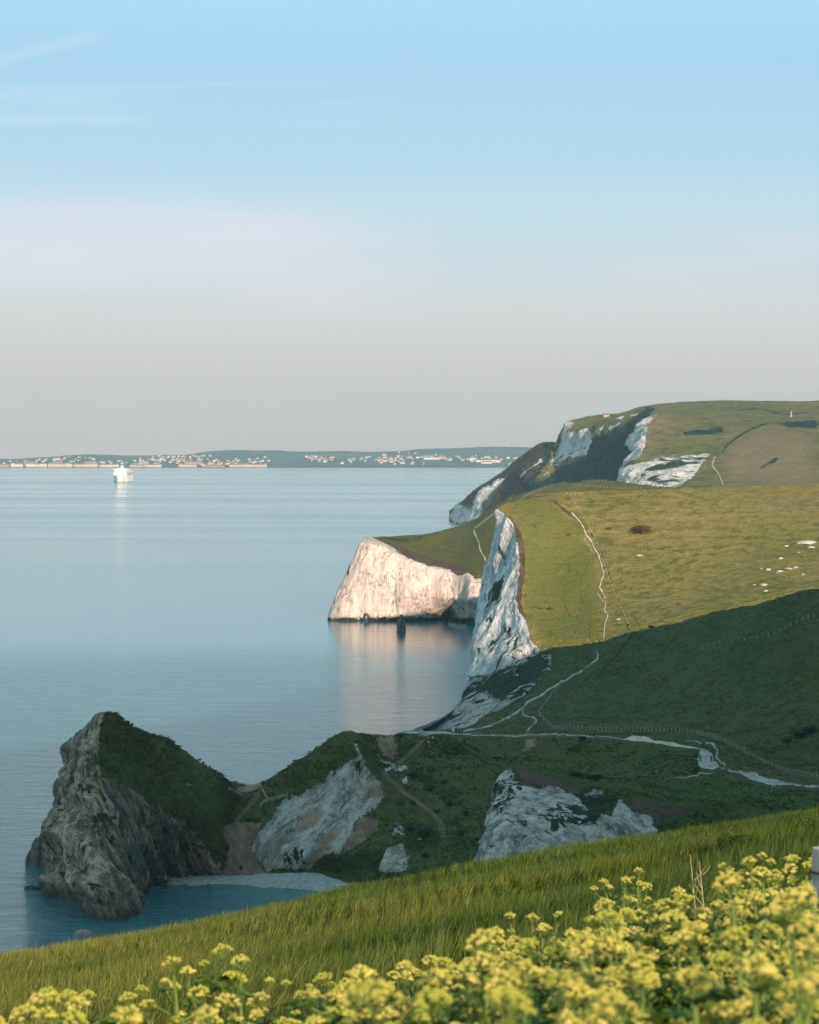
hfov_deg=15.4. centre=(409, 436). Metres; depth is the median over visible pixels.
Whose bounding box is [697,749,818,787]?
path
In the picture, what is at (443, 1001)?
flowering plant
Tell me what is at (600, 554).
fence
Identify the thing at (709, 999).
flowering plant
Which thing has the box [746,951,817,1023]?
flowering plant
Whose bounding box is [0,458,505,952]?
sea
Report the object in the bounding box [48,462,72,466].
terrace
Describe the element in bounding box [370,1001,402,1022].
flowering plant
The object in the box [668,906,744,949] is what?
flowering plant
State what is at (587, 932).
flowering plant
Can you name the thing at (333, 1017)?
flowering plant
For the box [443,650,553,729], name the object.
bay cliff
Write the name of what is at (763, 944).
flowering plant
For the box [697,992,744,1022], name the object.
flowering plant
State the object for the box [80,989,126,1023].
flowering plant
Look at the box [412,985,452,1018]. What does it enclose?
flowering plant
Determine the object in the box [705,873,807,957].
flowering plant
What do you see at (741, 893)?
flowering plant
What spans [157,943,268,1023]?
flowering plant
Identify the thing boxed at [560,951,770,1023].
flowering plant
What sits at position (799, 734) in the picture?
bush
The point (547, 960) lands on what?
flowering plant
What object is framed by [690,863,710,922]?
dead stalk
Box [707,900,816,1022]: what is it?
flowering plant
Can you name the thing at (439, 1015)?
flowering plant
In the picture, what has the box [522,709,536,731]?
path
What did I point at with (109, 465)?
terrace
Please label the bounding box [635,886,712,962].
flowering plant
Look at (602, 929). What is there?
flowering plant
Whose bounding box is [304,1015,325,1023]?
flowering plant
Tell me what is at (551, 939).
flowering plant
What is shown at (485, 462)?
warehouse
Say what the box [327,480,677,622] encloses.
chalk head
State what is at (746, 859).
flowering plant
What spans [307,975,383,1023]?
flowering plant
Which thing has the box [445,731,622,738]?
path
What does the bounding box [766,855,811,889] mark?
flowering plant
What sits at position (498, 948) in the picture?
flowering plant
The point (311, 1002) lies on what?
flowering plant
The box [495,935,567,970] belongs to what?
flowering plant
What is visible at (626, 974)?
flowering plant
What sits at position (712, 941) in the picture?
flowering plant
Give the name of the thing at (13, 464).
terrace
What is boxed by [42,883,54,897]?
sea rock
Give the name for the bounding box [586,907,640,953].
flowering plant
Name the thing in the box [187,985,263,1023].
flowering plant
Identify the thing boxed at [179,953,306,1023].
flowering plant
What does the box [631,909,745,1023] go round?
flowering plant
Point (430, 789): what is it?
bush
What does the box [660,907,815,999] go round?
flowering plant
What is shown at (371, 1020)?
flowering plant
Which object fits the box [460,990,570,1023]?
flowering plant
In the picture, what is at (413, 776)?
bush
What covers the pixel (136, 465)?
terrace
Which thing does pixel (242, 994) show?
flowering plant
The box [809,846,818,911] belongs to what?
fence post
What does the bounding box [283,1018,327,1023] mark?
flowering plant
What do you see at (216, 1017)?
flowering plant
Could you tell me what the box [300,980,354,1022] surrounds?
flowering plant
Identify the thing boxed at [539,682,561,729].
fence
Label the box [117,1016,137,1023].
flowering plant
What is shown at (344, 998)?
flowering plant
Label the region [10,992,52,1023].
flowering plant
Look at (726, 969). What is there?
flowering plant
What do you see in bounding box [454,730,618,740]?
fence
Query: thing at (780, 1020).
flowering plant
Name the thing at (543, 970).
flowering plant
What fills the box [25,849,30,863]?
sea rock
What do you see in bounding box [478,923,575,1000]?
flowering plant
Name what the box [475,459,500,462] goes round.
warehouse
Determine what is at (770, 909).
flowering plant
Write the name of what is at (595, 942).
flowering plant
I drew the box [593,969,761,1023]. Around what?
flowering plant
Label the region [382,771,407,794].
wooden steps
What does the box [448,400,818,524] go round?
headland
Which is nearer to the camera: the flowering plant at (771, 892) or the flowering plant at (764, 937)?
the flowering plant at (764, 937)
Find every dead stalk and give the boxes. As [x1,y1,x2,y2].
[682,856,705,918]
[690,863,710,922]
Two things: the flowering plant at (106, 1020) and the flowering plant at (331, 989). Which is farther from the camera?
the flowering plant at (331, 989)
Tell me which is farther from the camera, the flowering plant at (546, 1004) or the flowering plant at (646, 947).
the flowering plant at (646, 947)
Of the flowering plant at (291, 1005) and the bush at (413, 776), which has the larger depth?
the bush at (413, 776)
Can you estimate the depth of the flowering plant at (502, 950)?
11.34 m
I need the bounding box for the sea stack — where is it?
[397,614,405,630]
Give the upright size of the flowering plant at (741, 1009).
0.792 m
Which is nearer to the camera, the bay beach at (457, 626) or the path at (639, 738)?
the path at (639, 738)
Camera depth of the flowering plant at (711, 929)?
7.46 m
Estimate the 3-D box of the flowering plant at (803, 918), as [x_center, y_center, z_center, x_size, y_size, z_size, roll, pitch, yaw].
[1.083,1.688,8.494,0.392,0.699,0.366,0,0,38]
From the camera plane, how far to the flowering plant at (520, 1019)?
6.54 m
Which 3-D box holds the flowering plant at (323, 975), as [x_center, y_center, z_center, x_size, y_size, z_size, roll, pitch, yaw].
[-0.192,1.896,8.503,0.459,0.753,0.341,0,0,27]
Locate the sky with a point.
(283, 225)
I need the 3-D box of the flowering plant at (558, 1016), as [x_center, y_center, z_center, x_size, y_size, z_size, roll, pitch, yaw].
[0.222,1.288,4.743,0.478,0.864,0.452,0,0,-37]
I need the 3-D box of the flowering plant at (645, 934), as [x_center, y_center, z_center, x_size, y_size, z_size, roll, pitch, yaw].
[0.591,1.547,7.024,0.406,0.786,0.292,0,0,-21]
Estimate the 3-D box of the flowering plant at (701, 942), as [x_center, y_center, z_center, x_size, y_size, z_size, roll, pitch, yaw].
[0.696,1.566,7.291,0.427,0.794,0.381,0,0,-11]
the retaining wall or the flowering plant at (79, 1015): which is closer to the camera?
the flowering plant at (79, 1015)
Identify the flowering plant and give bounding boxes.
[0,1007,88,1023]
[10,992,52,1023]
[21,986,116,1023]
[30,1006,72,1023]
[54,989,137,1022]
[64,1004,143,1023]
[65,996,90,1023]
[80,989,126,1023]
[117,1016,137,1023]
[134,956,256,1023]
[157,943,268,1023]
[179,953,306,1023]
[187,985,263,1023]
[192,1004,218,1023]
[201,1013,222,1023]
[223,1013,243,1023]
[240,1017,285,1023]
[278,966,416,1023]
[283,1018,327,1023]
[285,1020,301,1023]
[291,992,378,1022]
[293,971,351,1023]
[295,964,449,1023]
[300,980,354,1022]
[304,981,384,1019]
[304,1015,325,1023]
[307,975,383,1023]
[320,974,483,1023]
[325,1003,424,1023]
[337,986,375,1023]
[339,1007,403,1023]
[350,967,423,1023]
[350,978,537,1023]
[361,991,424,1022]
[365,1013,377,1021]
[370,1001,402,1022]
[386,1009,429,1023]
[387,972,449,1009]
[388,960,424,1011]
[389,955,457,1021]
[392,986,489,1023]
[393,967,491,1023]
[401,968,495,1023]
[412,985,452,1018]
[414,929,565,1023]
[414,995,500,1023]
[425,974,460,1009]
[429,1012,449,1023]
[430,988,464,1020]
[433,962,464,1010]
[434,926,523,1023]
[443,936,526,1021]
[446,958,561,1023]
[458,940,540,1014]
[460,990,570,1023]
[460,993,622,1023]
[463,937,636,1023]
[469,958,509,1016]
[472,952,555,1023]
[474,938,572,1004]
[474,945,512,1016]
[477,971,532,1023]
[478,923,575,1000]
[482,1001,578,1023]
[484,963,660,1023]
[488,938,554,963]
[488,968,618,1023]
[491,912,557,962]
[491,936,567,968]
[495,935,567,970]
[499,911,567,962]
[508,943,607,1023]
[515,897,676,991]
[515,980,594,1023]
[516,933,632,1023]
[517,933,658,1023]
[518,929,604,1010]
[522,931,626,1022]
[531,952,570,1009]
[534,927,599,968]
[536,946,562,996]
[539,949,626,1020]
[540,927,669,1005]
[548,908,704,1023]
[551,927,629,980]
[558,977,709,1023]
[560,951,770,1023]
[569,936,697,1023]
[570,939,662,961]
[570,999,670,1023]
[575,941,634,1008]
[580,1012,600,1023]
[583,894,657,1006]
[585,919,613,954]
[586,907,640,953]
[588,964,818,1023]
[589,876,657,933]
[591,940,689,1005]
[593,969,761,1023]
[594,919,641,945]
[596,950,662,1005]
[599,893,741,1005]
[600,867,658,935]
[600,958,767,1023]
[607,932,728,1015]
[612,920,731,1013]
[626,926,666,1005]
[627,903,662,952]
[628,907,775,993]
[628,951,736,1021]
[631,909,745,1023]
[631,1014,650,1023]
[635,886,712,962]
[657,890,723,962]
[657,935,689,1004]
[659,924,717,1004]
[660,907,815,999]
[662,891,795,1017]
[663,959,771,1012]
[664,922,815,1021]
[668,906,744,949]
[669,911,723,951]
[671,870,818,1023]
[674,929,784,999]
[682,944,818,1023]
[683,966,785,1022]
[687,949,816,1023]
[688,916,743,951]
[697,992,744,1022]
[699,862,808,953]
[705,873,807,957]
[706,867,783,964]
[707,869,810,917]
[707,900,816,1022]
[709,1000,818,1023]
[711,855,811,972]
[714,903,768,938]
[717,891,793,951]
[719,888,818,1023]
[720,892,818,1023]
[724,869,750,925]
[725,886,806,983]
[726,924,812,1021]
[732,934,818,1023]
[733,883,810,930]
[736,1015,782,1023]
[741,906,811,1022]
[741,1016,767,1023]
[744,876,807,907]
[746,861,811,922]
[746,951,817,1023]
[747,919,818,974]
[749,854,800,907]
[750,852,805,908]
[756,917,818,973]
[761,863,797,915]
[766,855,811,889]
[772,901,818,971]
[779,883,818,1023]
[800,909,818,999]
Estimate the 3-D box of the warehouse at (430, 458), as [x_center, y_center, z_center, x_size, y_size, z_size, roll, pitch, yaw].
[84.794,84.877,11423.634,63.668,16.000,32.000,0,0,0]
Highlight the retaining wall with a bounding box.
[233,788,257,795]
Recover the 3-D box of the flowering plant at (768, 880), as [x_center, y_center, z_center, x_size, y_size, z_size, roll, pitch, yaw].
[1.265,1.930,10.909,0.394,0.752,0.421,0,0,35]
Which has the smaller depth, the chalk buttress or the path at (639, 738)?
the chalk buttress
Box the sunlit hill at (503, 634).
[464,485,818,684]
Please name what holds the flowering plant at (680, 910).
on the grass slope
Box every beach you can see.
[165,872,352,891]
[397,708,454,733]
[448,623,465,628]
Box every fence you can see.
[260,793,287,806]
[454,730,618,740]
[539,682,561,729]
[558,725,687,732]
[567,492,628,622]
[694,729,816,777]
[702,615,808,647]
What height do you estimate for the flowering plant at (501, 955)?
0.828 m
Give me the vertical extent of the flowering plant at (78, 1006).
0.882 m
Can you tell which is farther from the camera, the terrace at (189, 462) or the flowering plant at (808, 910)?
the terrace at (189, 462)
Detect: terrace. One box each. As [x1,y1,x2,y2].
[11,462,22,466]
[26,462,46,466]
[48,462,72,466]
[74,462,98,466]
[100,463,118,466]
[129,464,143,466]
[145,463,161,466]
[179,463,196,466]
[184,461,195,463]
[205,464,224,466]
[229,463,266,466]
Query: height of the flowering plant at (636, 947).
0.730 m
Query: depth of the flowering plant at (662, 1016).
4.39 m
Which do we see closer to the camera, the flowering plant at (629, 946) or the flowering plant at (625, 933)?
the flowering plant at (629, 946)
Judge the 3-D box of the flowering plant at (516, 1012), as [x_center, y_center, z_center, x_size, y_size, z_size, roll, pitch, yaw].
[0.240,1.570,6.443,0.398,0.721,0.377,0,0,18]
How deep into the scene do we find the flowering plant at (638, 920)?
10.46 m
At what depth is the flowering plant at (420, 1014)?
5.65 m
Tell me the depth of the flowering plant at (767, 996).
6.58 m
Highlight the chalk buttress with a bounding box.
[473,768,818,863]
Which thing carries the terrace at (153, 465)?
on the hills at (287, 459)
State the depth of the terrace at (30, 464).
10600.00 m
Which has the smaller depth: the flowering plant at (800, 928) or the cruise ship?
the flowering plant at (800, 928)
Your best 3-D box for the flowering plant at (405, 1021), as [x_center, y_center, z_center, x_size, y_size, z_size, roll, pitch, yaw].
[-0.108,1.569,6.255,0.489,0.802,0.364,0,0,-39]
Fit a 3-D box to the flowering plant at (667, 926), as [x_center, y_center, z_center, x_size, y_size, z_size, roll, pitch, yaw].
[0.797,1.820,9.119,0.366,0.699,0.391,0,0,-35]
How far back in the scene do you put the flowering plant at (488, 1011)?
5.70 m
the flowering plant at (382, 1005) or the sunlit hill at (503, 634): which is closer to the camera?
the flowering plant at (382, 1005)
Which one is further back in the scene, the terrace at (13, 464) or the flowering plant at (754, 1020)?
the terrace at (13, 464)
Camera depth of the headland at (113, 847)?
756.97 m
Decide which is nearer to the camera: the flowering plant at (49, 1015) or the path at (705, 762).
the flowering plant at (49, 1015)
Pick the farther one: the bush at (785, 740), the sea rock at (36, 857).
the bush at (785, 740)
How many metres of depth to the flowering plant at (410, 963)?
8.86 m
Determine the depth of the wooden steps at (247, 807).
775.70 m
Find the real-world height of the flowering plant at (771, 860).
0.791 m
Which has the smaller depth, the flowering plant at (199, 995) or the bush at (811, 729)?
the flowering plant at (199, 995)
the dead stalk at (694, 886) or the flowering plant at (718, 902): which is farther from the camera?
the dead stalk at (694, 886)
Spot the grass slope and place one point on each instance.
(380, 919)
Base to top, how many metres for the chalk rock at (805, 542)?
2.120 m
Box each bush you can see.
[408,772,417,778]
[418,828,431,836]
[421,852,429,858]
[423,784,434,791]
[445,800,453,806]
[565,747,580,751]
[568,772,582,776]
[586,774,603,780]
[631,524,652,533]
[717,827,758,850]
[781,738,791,742]
[793,732,806,737]
[802,726,816,732]
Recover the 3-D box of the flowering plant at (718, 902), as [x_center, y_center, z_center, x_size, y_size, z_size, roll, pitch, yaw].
[0.720,1.674,8.405,0.486,0.825,0.411,0,0,-27]
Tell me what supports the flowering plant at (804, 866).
on the grass slope
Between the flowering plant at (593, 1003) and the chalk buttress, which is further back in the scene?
the chalk buttress
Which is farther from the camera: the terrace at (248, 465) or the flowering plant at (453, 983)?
the terrace at (248, 465)
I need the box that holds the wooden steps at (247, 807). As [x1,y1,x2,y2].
[234,785,262,821]
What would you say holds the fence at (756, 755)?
on the hill at (680, 679)
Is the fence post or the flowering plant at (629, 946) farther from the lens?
the fence post
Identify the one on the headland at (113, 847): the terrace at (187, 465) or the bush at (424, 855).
the bush at (424, 855)
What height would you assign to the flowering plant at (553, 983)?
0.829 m
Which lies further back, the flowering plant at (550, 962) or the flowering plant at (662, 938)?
the flowering plant at (550, 962)
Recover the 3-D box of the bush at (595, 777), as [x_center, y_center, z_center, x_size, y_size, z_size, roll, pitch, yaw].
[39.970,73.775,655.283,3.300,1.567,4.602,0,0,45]
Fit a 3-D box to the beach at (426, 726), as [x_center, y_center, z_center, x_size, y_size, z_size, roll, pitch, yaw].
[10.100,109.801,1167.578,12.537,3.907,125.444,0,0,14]
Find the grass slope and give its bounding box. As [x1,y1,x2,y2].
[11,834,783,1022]
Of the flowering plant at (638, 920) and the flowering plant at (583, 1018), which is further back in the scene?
the flowering plant at (638, 920)
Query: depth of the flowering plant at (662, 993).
6.38 m
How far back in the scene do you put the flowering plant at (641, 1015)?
5.35 m
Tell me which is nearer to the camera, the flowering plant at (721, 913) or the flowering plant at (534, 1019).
the flowering plant at (534, 1019)
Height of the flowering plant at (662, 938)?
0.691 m
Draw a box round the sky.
[0,0,818,457]
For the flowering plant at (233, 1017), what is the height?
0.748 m
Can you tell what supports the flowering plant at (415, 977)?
on the grass slope
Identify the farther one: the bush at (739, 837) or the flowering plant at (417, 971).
the bush at (739, 837)
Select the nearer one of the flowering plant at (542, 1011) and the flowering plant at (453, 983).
the flowering plant at (542, 1011)
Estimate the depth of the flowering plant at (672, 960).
6.93 m
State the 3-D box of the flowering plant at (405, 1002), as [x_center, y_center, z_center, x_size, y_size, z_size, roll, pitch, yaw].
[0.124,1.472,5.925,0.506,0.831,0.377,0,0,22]
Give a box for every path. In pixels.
[236,783,261,791]
[402,731,453,735]
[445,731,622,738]
[463,652,598,731]
[474,530,486,564]
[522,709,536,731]
[571,512,607,638]
[622,735,694,748]
[655,742,712,760]
[676,772,712,777]
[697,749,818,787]
[706,742,724,765]
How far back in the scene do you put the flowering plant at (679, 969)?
6.72 m
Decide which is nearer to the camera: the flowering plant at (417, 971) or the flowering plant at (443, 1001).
the flowering plant at (443, 1001)
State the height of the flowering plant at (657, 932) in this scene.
0.813 m
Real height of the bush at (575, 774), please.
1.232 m
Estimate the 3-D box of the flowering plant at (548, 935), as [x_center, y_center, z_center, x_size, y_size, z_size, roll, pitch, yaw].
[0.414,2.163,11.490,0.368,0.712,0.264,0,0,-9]
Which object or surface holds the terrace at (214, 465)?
on the hills at (287, 459)
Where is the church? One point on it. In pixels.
(143, 462)
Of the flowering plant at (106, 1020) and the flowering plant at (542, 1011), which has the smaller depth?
the flowering plant at (542, 1011)
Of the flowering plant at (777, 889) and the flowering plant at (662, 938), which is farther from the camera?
the flowering plant at (777, 889)
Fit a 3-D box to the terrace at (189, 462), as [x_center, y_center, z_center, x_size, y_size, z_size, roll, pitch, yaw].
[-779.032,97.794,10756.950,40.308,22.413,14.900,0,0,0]
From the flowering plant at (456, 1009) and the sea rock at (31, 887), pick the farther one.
the sea rock at (31, 887)
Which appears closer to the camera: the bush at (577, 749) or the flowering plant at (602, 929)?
the flowering plant at (602, 929)
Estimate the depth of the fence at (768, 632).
948.76 m
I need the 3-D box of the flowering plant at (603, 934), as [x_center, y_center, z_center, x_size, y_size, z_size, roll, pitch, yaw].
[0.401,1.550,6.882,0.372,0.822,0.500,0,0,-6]
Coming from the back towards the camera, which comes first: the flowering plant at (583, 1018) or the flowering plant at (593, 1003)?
the flowering plant at (593, 1003)
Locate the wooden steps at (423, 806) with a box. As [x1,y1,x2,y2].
[403,794,446,836]
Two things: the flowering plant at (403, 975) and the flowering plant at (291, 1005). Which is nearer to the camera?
the flowering plant at (291, 1005)
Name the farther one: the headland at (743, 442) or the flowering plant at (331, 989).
the headland at (743, 442)
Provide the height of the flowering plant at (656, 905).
0.840 m
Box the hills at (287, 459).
[0,447,531,467]
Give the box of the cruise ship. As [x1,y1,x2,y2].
[113,464,133,481]
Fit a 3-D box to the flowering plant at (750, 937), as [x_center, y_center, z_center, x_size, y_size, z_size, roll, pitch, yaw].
[0.717,1.475,6.743,0.395,0.793,0.465,0,0,9]
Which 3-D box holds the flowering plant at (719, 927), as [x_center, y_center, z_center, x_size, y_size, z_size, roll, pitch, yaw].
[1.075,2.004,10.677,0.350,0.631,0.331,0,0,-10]
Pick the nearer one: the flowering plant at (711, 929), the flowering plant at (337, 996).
the flowering plant at (711, 929)
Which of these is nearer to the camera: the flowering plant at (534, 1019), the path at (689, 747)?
the flowering plant at (534, 1019)
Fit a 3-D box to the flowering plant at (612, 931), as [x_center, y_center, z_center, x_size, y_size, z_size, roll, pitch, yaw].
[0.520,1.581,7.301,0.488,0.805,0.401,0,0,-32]
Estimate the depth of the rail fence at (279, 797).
777.41 m
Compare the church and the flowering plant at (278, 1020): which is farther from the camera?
the church
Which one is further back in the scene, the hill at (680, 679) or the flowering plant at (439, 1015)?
the hill at (680, 679)
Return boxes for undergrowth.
[96,711,699,883]
[476,766,818,849]
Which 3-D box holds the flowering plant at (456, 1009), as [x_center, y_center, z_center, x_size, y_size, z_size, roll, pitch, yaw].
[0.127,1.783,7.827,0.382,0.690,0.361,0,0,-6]
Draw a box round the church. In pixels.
[139,457,148,465]
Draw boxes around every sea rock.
[24,885,39,889]
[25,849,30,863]
[30,837,42,865]
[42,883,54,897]
[73,929,94,936]
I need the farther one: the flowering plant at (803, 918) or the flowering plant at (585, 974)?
the flowering plant at (803, 918)
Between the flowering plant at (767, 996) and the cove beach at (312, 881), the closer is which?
the flowering plant at (767, 996)
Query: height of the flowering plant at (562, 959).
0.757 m
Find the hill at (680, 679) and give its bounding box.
[403,589,818,799]
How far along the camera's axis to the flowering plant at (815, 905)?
8.91 m
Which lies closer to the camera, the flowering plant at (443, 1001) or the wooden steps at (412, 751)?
the flowering plant at (443, 1001)
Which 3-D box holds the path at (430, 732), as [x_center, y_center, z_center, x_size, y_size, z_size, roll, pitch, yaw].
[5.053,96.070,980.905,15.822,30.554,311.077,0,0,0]
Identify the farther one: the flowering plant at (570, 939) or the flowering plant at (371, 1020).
the flowering plant at (570, 939)
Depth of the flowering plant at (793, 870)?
10.39 m
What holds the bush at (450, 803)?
on the headland at (113, 847)
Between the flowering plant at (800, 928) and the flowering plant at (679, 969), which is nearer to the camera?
the flowering plant at (800, 928)
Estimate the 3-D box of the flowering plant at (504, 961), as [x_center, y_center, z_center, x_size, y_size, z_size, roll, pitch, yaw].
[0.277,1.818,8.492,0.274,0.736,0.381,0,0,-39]
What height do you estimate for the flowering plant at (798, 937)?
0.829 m
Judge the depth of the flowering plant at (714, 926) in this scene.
10.06 m
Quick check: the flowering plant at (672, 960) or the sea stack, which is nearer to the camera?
the flowering plant at (672, 960)
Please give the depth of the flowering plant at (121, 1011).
5.50 m
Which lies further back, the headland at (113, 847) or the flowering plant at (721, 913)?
the headland at (113, 847)
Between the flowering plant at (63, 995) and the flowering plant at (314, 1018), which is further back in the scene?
the flowering plant at (63, 995)
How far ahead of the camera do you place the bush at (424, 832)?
748.87 m
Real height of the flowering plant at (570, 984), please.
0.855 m
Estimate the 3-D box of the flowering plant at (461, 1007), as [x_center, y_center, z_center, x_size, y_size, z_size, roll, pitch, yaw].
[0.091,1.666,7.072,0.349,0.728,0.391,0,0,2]
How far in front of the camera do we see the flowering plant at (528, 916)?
11.36 m
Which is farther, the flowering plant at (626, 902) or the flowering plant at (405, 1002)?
the flowering plant at (626, 902)
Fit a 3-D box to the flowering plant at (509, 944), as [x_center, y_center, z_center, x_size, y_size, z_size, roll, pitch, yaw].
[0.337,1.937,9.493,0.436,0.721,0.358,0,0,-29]
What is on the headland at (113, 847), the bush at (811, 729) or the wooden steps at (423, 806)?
the wooden steps at (423, 806)
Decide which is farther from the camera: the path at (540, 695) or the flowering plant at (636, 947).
the path at (540, 695)
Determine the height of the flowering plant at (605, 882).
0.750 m
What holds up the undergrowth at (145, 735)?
on the headland at (113, 847)
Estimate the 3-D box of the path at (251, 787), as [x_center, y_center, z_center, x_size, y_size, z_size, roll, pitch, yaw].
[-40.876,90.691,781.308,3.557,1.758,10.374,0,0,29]
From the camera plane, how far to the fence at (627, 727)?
871.48 m
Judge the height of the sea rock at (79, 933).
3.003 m
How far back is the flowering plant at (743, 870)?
11.31 m
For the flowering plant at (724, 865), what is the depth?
9.20 m
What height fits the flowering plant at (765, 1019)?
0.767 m
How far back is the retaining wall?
778.53 m
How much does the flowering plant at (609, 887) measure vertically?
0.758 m
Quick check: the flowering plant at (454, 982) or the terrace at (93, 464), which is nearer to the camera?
the flowering plant at (454, 982)
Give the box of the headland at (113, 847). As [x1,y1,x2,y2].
[38,711,695,919]
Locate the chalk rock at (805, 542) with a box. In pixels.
[795,540,815,543]
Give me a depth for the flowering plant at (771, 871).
10.31 m
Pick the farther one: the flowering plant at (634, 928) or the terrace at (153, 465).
the terrace at (153, 465)
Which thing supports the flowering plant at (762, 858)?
on the grass slope
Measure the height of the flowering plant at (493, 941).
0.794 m
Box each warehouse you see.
[424,457,439,459]
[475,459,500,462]
[481,461,491,463]
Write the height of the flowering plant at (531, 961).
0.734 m
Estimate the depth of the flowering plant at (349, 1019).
5.66 m
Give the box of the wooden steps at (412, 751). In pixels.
[395,740,424,763]
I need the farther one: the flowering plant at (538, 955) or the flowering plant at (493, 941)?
the flowering plant at (493, 941)
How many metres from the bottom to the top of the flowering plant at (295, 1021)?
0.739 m
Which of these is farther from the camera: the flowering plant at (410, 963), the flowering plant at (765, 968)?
the flowering plant at (410, 963)
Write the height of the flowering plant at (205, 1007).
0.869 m
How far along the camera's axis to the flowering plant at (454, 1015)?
6.91 m
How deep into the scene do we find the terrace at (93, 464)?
10600.00 m
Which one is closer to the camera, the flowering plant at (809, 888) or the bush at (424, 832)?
the flowering plant at (809, 888)
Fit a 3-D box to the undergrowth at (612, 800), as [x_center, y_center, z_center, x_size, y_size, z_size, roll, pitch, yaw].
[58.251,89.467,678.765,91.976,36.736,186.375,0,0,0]
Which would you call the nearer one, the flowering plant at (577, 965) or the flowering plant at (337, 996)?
the flowering plant at (577, 965)
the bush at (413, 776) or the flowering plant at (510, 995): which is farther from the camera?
the bush at (413, 776)
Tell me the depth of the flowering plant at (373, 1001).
6.88 m
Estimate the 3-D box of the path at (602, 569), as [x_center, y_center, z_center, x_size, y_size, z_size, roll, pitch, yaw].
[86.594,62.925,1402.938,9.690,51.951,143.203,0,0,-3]
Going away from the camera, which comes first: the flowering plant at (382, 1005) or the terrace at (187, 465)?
the flowering plant at (382, 1005)
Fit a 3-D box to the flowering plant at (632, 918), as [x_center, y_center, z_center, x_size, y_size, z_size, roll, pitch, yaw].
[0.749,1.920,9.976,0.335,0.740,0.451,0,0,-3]
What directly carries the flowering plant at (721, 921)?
on the grass slope
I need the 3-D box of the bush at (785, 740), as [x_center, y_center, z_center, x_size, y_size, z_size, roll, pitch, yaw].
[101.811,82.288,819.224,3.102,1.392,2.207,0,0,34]
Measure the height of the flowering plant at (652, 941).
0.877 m
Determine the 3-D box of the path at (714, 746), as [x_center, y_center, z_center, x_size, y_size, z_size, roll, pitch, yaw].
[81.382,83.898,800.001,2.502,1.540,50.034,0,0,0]
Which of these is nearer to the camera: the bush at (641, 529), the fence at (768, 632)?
the fence at (768, 632)
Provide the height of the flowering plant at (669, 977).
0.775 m
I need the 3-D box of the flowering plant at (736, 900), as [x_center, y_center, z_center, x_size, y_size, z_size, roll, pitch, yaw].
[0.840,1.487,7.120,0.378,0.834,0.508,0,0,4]
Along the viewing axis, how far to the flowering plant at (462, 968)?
7.57 m

